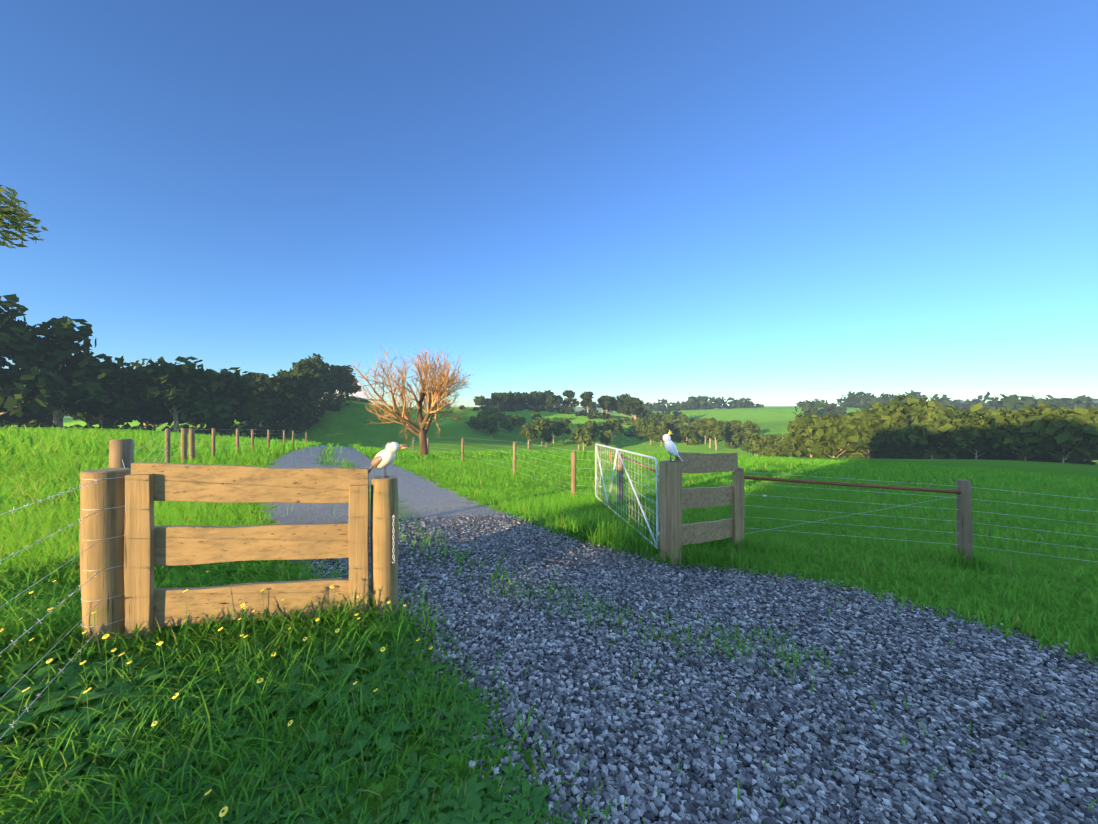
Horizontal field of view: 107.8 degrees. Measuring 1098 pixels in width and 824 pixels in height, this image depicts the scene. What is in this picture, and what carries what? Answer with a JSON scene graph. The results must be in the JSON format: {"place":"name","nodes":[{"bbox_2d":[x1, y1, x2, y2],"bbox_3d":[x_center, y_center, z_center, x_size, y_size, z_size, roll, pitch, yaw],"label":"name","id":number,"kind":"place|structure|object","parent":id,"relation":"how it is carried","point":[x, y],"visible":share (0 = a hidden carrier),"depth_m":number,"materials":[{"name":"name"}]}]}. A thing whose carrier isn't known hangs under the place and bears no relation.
{"place":"outdoors","nodes":[
{"label":"outdoors","id":0,"kind":"place"},
{"bbox_2d":[325,383,369,399],"bbox_3d":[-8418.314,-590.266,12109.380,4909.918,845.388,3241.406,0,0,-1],"label":"cloud","id":1,"kind":"structure","parent":0,"point":[360,394],"depth_m":13284.61,"materials":[{"name":"white"}]},
{"bbox_2d":[0,399,1097,823],"bbox_3d":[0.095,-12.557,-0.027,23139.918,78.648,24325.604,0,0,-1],"label":"ground","id":2,"kind":"structure","parent":0,"point":[418,495],"depth_m":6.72,"materials":[{"name":"green plant"}]},
{"bbox_2d":[0,410,18,426],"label":"tree","id":3,"kind":"object","parent":2,"relation":"on","point":[6,422],"visible":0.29,"depth_m":99.43,"materials":[{"name":"green plant"}]},
{"bbox_2d":[0,185,47,248],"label":"gum tree","id":4,"kind":"object","parent":2,"relation":"on","point":[17,218],"visible":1,"depth_m":4.96,"materials":[{"name":"green plant"}]},
{"bbox_2d":[0,294,66,426],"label":"tree","id":5,"kind":"object","parent":2,"relation":"on","point":[13,396],"visible":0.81,"depth_m":85.31,"materials":[{"name":"green plant"}]},
{"bbox_2d":[1,364,77,425],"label":"tree","id":6,"kind":"object","parent":2,"relation":"on","point":[42,416],"visible":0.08,"depth_m":100.31,"materials":[{"name":"green plant"}]},
{"bbox_2d":[0,316,127,426],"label":"tree","id":7,"kind":"object","parent":2,"relation":"on","point":[59,346],"visible":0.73,"depth_m":91.13,"materials":[{"name":"green plant"}]},
{"bbox_2d":[66,411,135,426],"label":"tree","id":8,"kind":"object","parent":2,"relation":"on","point":[108,419],"visible":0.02,"depth_m":115.83,"materials":[{"name":"green plant"}]},
{"bbox_2d":[66,361,154,427],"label":"tree","id":9,"kind":"object","parent":2,"relation":"on","point":[121,404],"visible":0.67,"depth_m":98.29,"materials":[{"name":"green plant"}]},
{"bbox_2d":[124,357,173,427],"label":"tree","id":10,"kind":"object","parent":2,"relation":"on","point":[138,368],"visible":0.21,"depth_m":110.30,"materials":[{"name":"green plant"}]},
{"bbox_2d":[0,391,352,439],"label":"understory shrubs","id":11,"kind":"object","parent":2,"relation":"on","point":[331,403],"visible":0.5,"depth_m":137.10,"materials":[{"name":"green plant"}]},
{"bbox_2d":[135,356,226,431],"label":"tree","id":12,"kind":"object","parent":2,"relation":"on","point":[173,391],"visible":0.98,"depth_m":105.26,"materials":[{"name":"green plant"}]},
{"bbox_2d":[109,428,306,468],"bbox_3d":[-12.182,1.655,16.357,2.850,2.769,32.460,0,0,-29],"label":"fence","id":13,"kind":"object","parent":2,"relation":"on","point":[121,453],"visible":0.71,"depth_m":11.66,"materials":[{"name":"brown wood"}]},
{"bbox_2d":[191,370,240,433],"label":"tree","id":14,"kind":"object","parent":2,"relation":"on","point":[221,394],"visible":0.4,"depth_m":117.73,"materials":[{"name":"green plant"}]},
{"bbox_2d":[206,367,274,432],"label":"tree","id":15,"kind":"object","parent":2,"relation":"on","point":[242,390],"visible":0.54,"depth_m":125.24,"materials":[{"name":"green plant"}]},
{"bbox_2d":[79,442,409,646],"bbox_3d":[-2.158,1.159,3.015,2.101,1.829,0.265,0,0,-17],"label":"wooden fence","id":16,"kind":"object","parent":2,"relation":"on","point":[131,549],"depth_m":2.91,"materials":[{"name":"brown wood"}]},
{"bbox_2d":[0,479,102,741],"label":"barbed wire fence","id":17,"kind":"object","parent":16,"relation":"attached to","point":[38,501],"visible":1,"depth_m":2.06,"materials":[{"name":"grey metal"}]},
{"bbox_2d":[246,373,286,426],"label":"tree","id":18,"kind":"object","parent":2,"relation":"on","point":[261,391],"visible":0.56,"depth_m":139.73,"materials":[{"name":"green plant"}]},
{"bbox_2d":[0,570,572,823],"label":"capeweed plants","id":19,"kind":"object","parent":2,"relation":"on","point":[537,795],"visible":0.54,"depth_m":2.01,"materials":[{"name":"green plant"}]},
{"bbox_2d":[261,376,312,422],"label":"tree","id":20,"kind":"object","parent":2,"relation":"on","point":[283,399],"visible":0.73,"depth_m":144.16,"materials":[{"name":"green plant"}]},
{"bbox_2d":[280,369,319,421],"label":"tree","id":21,"kind":"object","parent":2,"relation":"on","point":[306,393],"visible":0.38,"depth_m":151.79,"materials":[{"name":"green plant"}]},
{"bbox_2d":[290,353,325,370],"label":"tree","id":22,"kind":"object","parent":2,"relation":"on","point":[318,356],"visible":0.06,"depth_m":192.35,"materials":[{"name":"green plant"}]},
{"bbox_2d":[292,357,326,400],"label":"tree","id":23,"kind":"object","parent":2,"relation":"on","point":[315,367],"visible":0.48,"depth_m":171.72,"materials":[{"name":"green plant"}]},
{"bbox_2d":[316,362,343,399],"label":"tree","id":24,"kind":"object","parent":2,"relation":"on","point":[330,383],"visible":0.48,"depth_m":185.62,"materials":[{"name":"green plant"}]},
{"bbox_2d":[328,365,356,398],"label":"tree","id":25,"kind":"object","parent":2,"relation":"on","point":[340,374],"visible":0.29,"depth_m":204.32,"materials":[{"name":"green plant"}]},
{"bbox_2d":[335,365,361,397],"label":"tree","id":26,"kind":"object","parent":2,"relation":"on","point":[352,377],"visible":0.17,"depth_m":220.75,"materials":[{"name":"green plant"}]},
{"bbox_2d":[347,343,474,456],"bbox_3d":[-7.193,-0.401,22.497,6.191,6.674,8.533,0,0,-1],"label":"bare tree","id":27,"kind":"object","parent":2,"relation":"on","point":[426,383],"visible":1,"depth_m":21.96,"materials":[{"name":"brown plant"}]},
{"bbox_2d":[465,416,486,430],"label":"tree","id":28,"kind":"object","parent":2,"relation":"on","point":[474,422],"visible":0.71,"depth_m":205.12,"materials":[{"name":"green plant"}]},
{"bbox_2d":[473,395,486,406],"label":"tree","id":29,"kind":"object","parent":2,"relation":"on","point":[480,400],"visible":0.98,"depth_m":346.92,"materials":[{"name":"green plant"}]},
{"bbox_2d":[481,415,499,437],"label":"tree","id":30,"kind":"object","parent":2,"relation":"on","point":[490,423],"visible":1,"depth_m":200.20,"materials":[{"name":"green plant"}]},
{"bbox_2d":[491,392,504,406],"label":"tree","id":31,"kind":"object","parent":2,"relation":"on","point":[496,397],"visible":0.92,"depth_m":307.26,"materials":[{"name":"green plant"}]},
{"bbox_2d":[492,411,505,421],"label":"tree","id":32,"kind":"object","parent":2,"relation":"on","point":[500,416],"visible":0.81,"depth_m":244.63,"materials":[{"name":"green plant"}]},
{"bbox_2d":[499,418,513,432],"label":"tree","id":33,"kind":"object","parent":2,"relation":"on","point":[505,424],"visible":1,"depth_m":224.08,"materials":[{"name":"green plant"}]},
{"bbox_2d":[501,392,513,405],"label":"tree","id":34,"kind":"object","parent":2,"relation":"on","point":[507,398],"visible":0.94,"depth_m":307.07,"materials":[{"name":"green plant"}]},
{"bbox_2d":[503,415,519,425],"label":"tree","id":35,"kind":"object","parent":2,"relation":"on","point":[514,419],"visible":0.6,"depth_m":233.22,"materials":[{"name":"green plant"}]},
{"bbox_2d":[370,437,658,517],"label":"fence","id":36,"kind":"object","parent":2,"relation":"on","point":[573,470],"visible":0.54,"depth_m":8.33,"materials":[{"name":"brown wood"}]},
{"bbox_2d":[509,391,528,405],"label":"tree","id":37,"kind":"object","parent":2,"relation":"on","point":[517,397],"visible":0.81,"depth_m":309.40,"materials":[{"name":"green plant"}]},
{"bbox_2d":[519,423,537,448],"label":"tree","id":38,"kind":"object","parent":2,"relation":"on","point":[528,431],"visible":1,"depth_m":188.24,"materials":[{"name":"green plant"}]},
{"bbox_2d":[527,391,543,404],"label":"tree","id":39,"kind":"object","parent":2,"relation":"on","point":[535,397],"visible":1,"depth_m":321.95,"materials":[{"name":"green plant"}]},
{"bbox_2d":[533,417,554,444],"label":"tree","id":40,"kind":"object","parent":2,"relation":"on","point":[540,424],"visible":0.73,"depth_m":204.33,"materials":[{"name":"green plant"}]},
{"bbox_2d":[459,402,633,422],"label":"hill shrubs","id":41,"kind":"object","parent":2,"relation":"on","point":[539,408],"depth_m":305.13,"materials":[{"name":"green plant"}]},
{"bbox_2d":[540,429,553,445],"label":"tree","id":42,"kind":"object","parent":2,"relation":"on","point":[546,436],"visible":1,"depth_m":199.63,"materials":[{"name":"green plant"}]},
{"bbox_2d":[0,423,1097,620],"bbox_3d":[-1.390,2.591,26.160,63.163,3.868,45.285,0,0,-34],"label":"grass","id":43,"kind":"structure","parent":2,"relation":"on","point":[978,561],"depth_m":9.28,"materials":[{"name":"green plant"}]},
{"bbox_2d":[545,394,564,409],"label":"tree","id":44,"kind":"object","parent":2,"relation":"on","point":[552,399],"visible":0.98,"depth_m":319.67,"materials":[{"name":"green plant"}]},
{"bbox_2d":[548,419,565,443],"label":"tree","id":45,"kind":"object","parent":2,"relation":"on","point":[556,430],"visible":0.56,"depth_m":212.08,"materials":[{"name":"green plant"}]},
{"bbox_2d":[558,419,571,443],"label":"tree","id":46,"kind":"object","parent":2,"relation":"on","point":[565,424],"visible":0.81,"depth_m":214.99,"materials":[{"name":"green plant"}]},
{"bbox_2d":[562,390,579,407],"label":"tree","id":47,"kind":"object","parent":2,"relation":"on","point":[569,394],"visible":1,"depth_m":326.30,"materials":[{"name":"green plant"}]},
{"bbox_2d":[570,427,583,449],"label":"tree","id":48,"kind":"object","parent":2,"relation":"on","point":[572,436],"visible":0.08,"depth_m":200.59,"materials":[{"name":"green plant"}]},
{"bbox_2d":[573,428,593,450],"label":"tree","id":49,"kind":"object","parent":2,"relation":"on","point":[583,436],"visible":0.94,"depth_m":192.11,"materials":[{"name":"green plant"}]},
{"bbox_2d":[579,391,596,414],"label":"tree","id":50,"kind":"object","parent":2,"relation":"on","point":[586,401],"visible":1,"depth_m":308.04,"materials":[{"name":"green plant"}]},
{"bbox_2d":[580,420,597,445],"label":"tree","id":51,"kind":"object","parent":2,"relation":"on","point":[589,424],"visible":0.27,"depth_m":213.17,"materials":[{"name":"green plant"}]},
{"bbox_2d":[599,429,612,449],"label":"tree","id":52,"kind":"object","parent":2,"relation":"on","point":[605,437],"visible":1,"depth_m":204.35,"materials":[{"name":"green plant"}]},
{"bbox_2d":[599,396,613,412],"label":"tree","id":53,"kind":"object","parent":2,"relation":"on","point":[606,403],"visible":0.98,"depth_m":317.58,"materials":[{"name":"green plant"}]},
{"bbox_2d":[604,418,620,438],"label":"tree","id":54,"kind":"object","parent":2,"relation":"on","point":[612,424],"visible":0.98,"depth_m":231.77,"materials":[{"name":"green plant"}]},
{"bbox_2d":[614,402,625,414],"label":"tree","id":55,"kind":"object","parent":2,"relation":"on","point":[619,407],"visible":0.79,"depth_m":319.66,"materials":[{"name":"green plant"}]},
{"bbox_2d":[623,398,647,420],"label":"tree","id":56,"kind":"object","parent":2,"relation":"on","point":[634,404],"visible":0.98,"depth_m":303.42,"materials":[{"name":"green plant"}]},
{"bbox_2d":[632,418,649,430],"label":"tree","id":57,"kind":"object","parent":2,"relation":"on","point":[641,425],"visible":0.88,"depth_m":241.36,"materials":[{"name":"green plant"}]},
{"bbox_2d":[639,423,657,444],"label":"tree","id":58,"kind":"object","parent":2,"relation":"on","point":[647,432],"visible":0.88,"depth_m":226.81,"materials":[{"name":"green plant"}]},
{"bbox_2d":[643,402,662,410],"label":"tree belt","id":59,"kind":"object","parent":2,"relation":"on","point":[655,406],"visible":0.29,"depth_m":639.42,"materials":[{"name":"green plant"}]},
{"bbox_2d":[639,404,681,418],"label":"tree belt","id":60,"kind":"object","parent":2,"relation":"on","point":[669,409],"visible":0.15,"depth_m":448.52,"materials":[{"name":"green plant"}]},
{"bbox_2d":[652,425,668,446],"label":"tree","id":61,"kind":"object","parent":2,"relation":"on","point":[660,431],"visible":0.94,"depth_m":221.40,"materials":[{"name":"green plant"}]},
{"bbox_2d":[595,430,743,563],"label":"gate panel","id":62,"kind":"structure","parent":2,"relation":"on","point":[675,498],"depth_m":5.18,"materials":[{"name":"brown wood"}]},
{"bbox_2d":[676,422,695,443],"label":"tree","id":63,"kind":"object","parent":2,"relation":"on","point":[685,430],"visible":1,"depth_m":232.48,"materials":[{"name":"green plant"}]},
{"bbox_2d":[658,396,720,410],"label":"tree belt","id":64,"kind":"object","parent":2,"relation":"on","point":[695,402],"visible":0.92,"depth_m":617.89,"materials":[{"name":"green plant"}]},
{"bbox_2d":[620,418,782,448],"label":"trees","id":65,"kind":"object","parent":2,"relation":"on","point":[698,438],"visible":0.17,"depth_m":242.78,"materials":[{"name":"green plant"}]},
{"bbox_2d":[312,514,1097,823],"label":"loose gravel stones","id":66,"kind":"object","parent":2,"relation":"on","point":[1016,802],"visible":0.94,"depth_m":2.49,"materials":[{"name":"grey gravel"}]},
{"bbox_2d":[699,420,714,447],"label":"tree","id":67,"kind":"object","parent":2,"relation":"on","point":[703,432],"visible":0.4,"depth_m":223.09,"materials":[{"name":"green plant"}]},
{"bbox_2d":[705,420,725,450],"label":"tree","id":68,"kind":"object","parent":2,"relation":"on","point":[716,430],"visible":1,"depth_m":213.75,"materials":[{"name":"green plant"}]},
{"bbox_2d":[706,397,751,408],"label":"tree belt","id":69,"kind":"object","parent":2,"relation":"on","point":[740,403],"visible":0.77,"depth_m":657.48,"materials":[{"name":"green plant"}]},
{"bbox_2d":[722,426,739,443],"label":"tree","id":70,"kind":"object","parent":2,"relation":"on","point":[731,433],"visible":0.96,"depth_m":224.64,"materials":[{"name":"green plant"}]},
{"bbox_2d":[729,420,743,432],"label":"tree","id":71,"kind":"object","parent":2,"relation":"on","point":[737,423],"visible":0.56,"depth_m":242.49,"materials":[{"name":"green plant"}]},
{"bbox_2d":[727,398,764,407],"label":"tree belt","id":72,"kind":"object","parent":2,"relation":"on","point":[758,405],"visible":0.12,"depth_m":708.66,"materials":[{"name":"green plant"}]},
{"bbox_2d":[737,420,757,449],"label":"tree","id":73,"kind":"object","parent":2,"relation":"on","point":[749,427],"visible":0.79,"depth_m":216.06,"materials":[{"name":"green plant"}]},
{"bbox_2d":[740,433,764,455],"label":"tree","id":74,"kind":"object","parent":2,"relation":"on","point":[752,440],"visible":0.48,"depth_m":168.09,"materials":[{"name":"green plant"}]},
{"bbox_2d":[753,433,782,456],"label":"tree","id":75,"kind":"object","parent":2,"relation":"on","point":[762,448],"visible":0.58,"depth_m":160.65,"materials":[{"name":"green plant"}]},
{"bbox_2d":[768,432,802,456],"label":"tree","id":76,"kind":"object","parent":2,"relation":"on","point":[780,449],"visible":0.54,"depth_m":153.90,"materials":[{"name":"green plant"}]},
{"bbox_2d":[783,414,838,456],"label":"tree","id":77,"kind":"object","parent":2,"relation":"on","point":[798,430],"visible":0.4,"depth_m":124.71,"materials":[{"name":"green plant"}]},
{"bbox_2d":[796,399,836,406],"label":"tree belt","id":78,"kind":"object","parent":2,"relation":"on","point":[808,404],"visible":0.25,"depth_m":643.56,"materials":[{"name":"green plant"}]},
{"bbox_2d":[793,400,847,417],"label":"tree belt","id":79,"kind":"object","parent":2,"relation":"on","point":[829,408],"visible":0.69,"depth_m":397.04,"materials":[{"name":"green plant"}]},
{"bbox_2d":[812,411,841,435],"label":"tree","id":80,"kind":"object","parent":2,"relation":"on","point":[829,416],"visible":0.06,"depth_m":124.67,"materials":[{"name":"green plant"}]},
{"bbox_2d":[801,417,870,457],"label":"tree","id":81,"kind":"object","parent":2,"relation":"on","point":[831,437],"visible":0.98,"depth_m":103.54,"materials":[{"name":"green plant"}]},
{"bbox_2d":[831,412,869,450],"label":"tree","id":82,"kind":"object","parent":2,"relation":"on","point":[861,415],"visible":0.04,"depth_m":117.87,"materials":[{"name":"green plant"}]},
{"bbox_2d":[836,391,874,408],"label":"tree belt","id":83,"kind":"object","parent":2,"relation":"on","point":[861,399],"visible":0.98,"depth_m":529.69,"materials":[{"name":"green plant"}]},
{"bbox_2d":[847,401,902,428],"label":"tree","id":84,"kind":"object","parent":2,"relation":"on","point":[877,410],"visible":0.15,"depth_m":119.62,"materials":[{"name":"green plant"}]},
{"bbox_2d":[853,415,898,458],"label":"tree","id":85,"kind":"object","parent":2,"relation":"on","point":[879,436],"visible":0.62,"depth_m":102.84,"materials":[{"name":"green plant"}]},
{"bbox_2d":[883,392,919,421],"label":"tree","id":86,"kind":"object","parent":2,"relation":"on","point":[897,401],"visible":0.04,"depth_m":123.90,"materials":[{"name":"green plant"}]},
{"bbox_2d":[845,393,960,409],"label":"tree belt","id":87,"kind":"object","parent":2,"relation":"on","point":[956,403],"visible":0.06,"depth_m":543.51,"materials":[{"name":"green plant"}]},
{"bbox_2d":[877,392,954,408],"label":"tree belt","id":88,"kind":"object","parent":2,"relation":"on","point":[944,399],"visible":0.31,"depth_m":510.74,"materials":[{"name":"green plant"}]},
{"bbox_2d":[744,472,1096,563],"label":"fence","id":89,"kind":"object","parent":2,"relation":"on","point":[964,527],"visible":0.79,"depth_m":5.48,"materials":[{"name":"brown wood"}]},
{"bbox_2d":[888,396,956,433],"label":"tree","id":90,"kind":"object","parent":2,"relation":"on","point":[913,404],"visible":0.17,"depth_m":116.41,"materials":[{"name":"green plant"}]},
{"bbox_2d":[892,407,953,458],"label":"tree","id":91,"kind":"object","parent":2,"relation":"on","point":[913,435],"visible":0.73,"depth_m":92.61,"materials":[{"name":"green plant"}]},
{"bbox_2d":[767,439,1097,464],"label":"understory shrubs","id":92,"kind":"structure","parent":2,"relation":"on","point":[899,451],"depth_m":92.02,"materials":[{"name":"green plant"}]},
{"bbox_2d":[908,405,969,422],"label":"tree","id":93,"kind":"object","parent":2,"relation":"on","point":[944,411],"visible":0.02,"depth_m":107.53,"materials":[{"name":"green plant"}]},
{"bbox_2d":[923,411,1003,458],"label":"tree","id":94,"kind":"object","parent":2,"relation":"on","point":[969,432],"visible":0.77,"depth_m":83.70,"materials":[{"name":"green plant"}]},
{"bbox_2d":[958,391,995,410],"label":"tree belt","id":95,"kind":"object","parent":2,"relation":"on","point":[978,400],"visible":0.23,"depth_m":503.36,"materials":[{"name":"green plant"}]},
{"bbox_2d":[948,402,1012,419],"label":"tree","id":96,"kind":"object","parent":2,"relation":"on","point":[975,410],"visible":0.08,"depth_m":94.13,"materials":[{"name":"green plant"}]},
{"bbox_2d":[975,407,1080,461],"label":"tree","id":97,"kind":"object","parent":2,"relation":"on","point":[1012,427],"visible":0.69,"depth_m":75.23,"materials":[{"name":"green plant"}]},
{"bbox_2d":[979,394,1097,413],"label":"tree belt","id":98,"kind":"object","parent":2,"relation":"on","point":[1008,402],"visible":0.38,"depth_m":336.39,"materials":[{"name":"green plant"}]},
{"bbox_2d":[1013,407,1070,414],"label":"tree","id":99,"kind":"object","parent":2,"relation":"on","point":[1064,410],"visible":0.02,"depth_m":83.33,"materials":[{"name":"green plant"}]},
{"bbox_2d":[1008,409,1097,462],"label":"tree","id":100,"kind":"object","parent":2,"relation":"on","point":[1069,431],"visible":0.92,"depth_m":70.27,"materials":[{"name":"green plant"}]},
{"bbox_2d":[1035,395,1075,408],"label":"tree belt","id":101,"kind":"object","parent":2,"relation":"on","point":[1065,402],"visible":0.17,"depth_m":403.69,"materials":[{"name":"green plant"}]},
{"bbox_2d":[1019,403,1097,462],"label":"tree","id":102,"kind":"object","parent":2,"relation":"on","point":[1077,410],"visible":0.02,"depth_m":81.52,"materials":[{"name":"green plant"}]},
{"bbox_2d":[1063,411,1097,460],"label":"tree","id":103,"kind":"object","parent":2,"relation":"on","point":[1083,455],"visible":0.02,"depth_m":79.20,"materials":[{"name":"green plant"}]},
{"bbox_2d":[0,0,1097,406],"label":"sky","id":104,"kind":"structure","parent":0,"point":[766,202],"materials":[{"name":"blue"}]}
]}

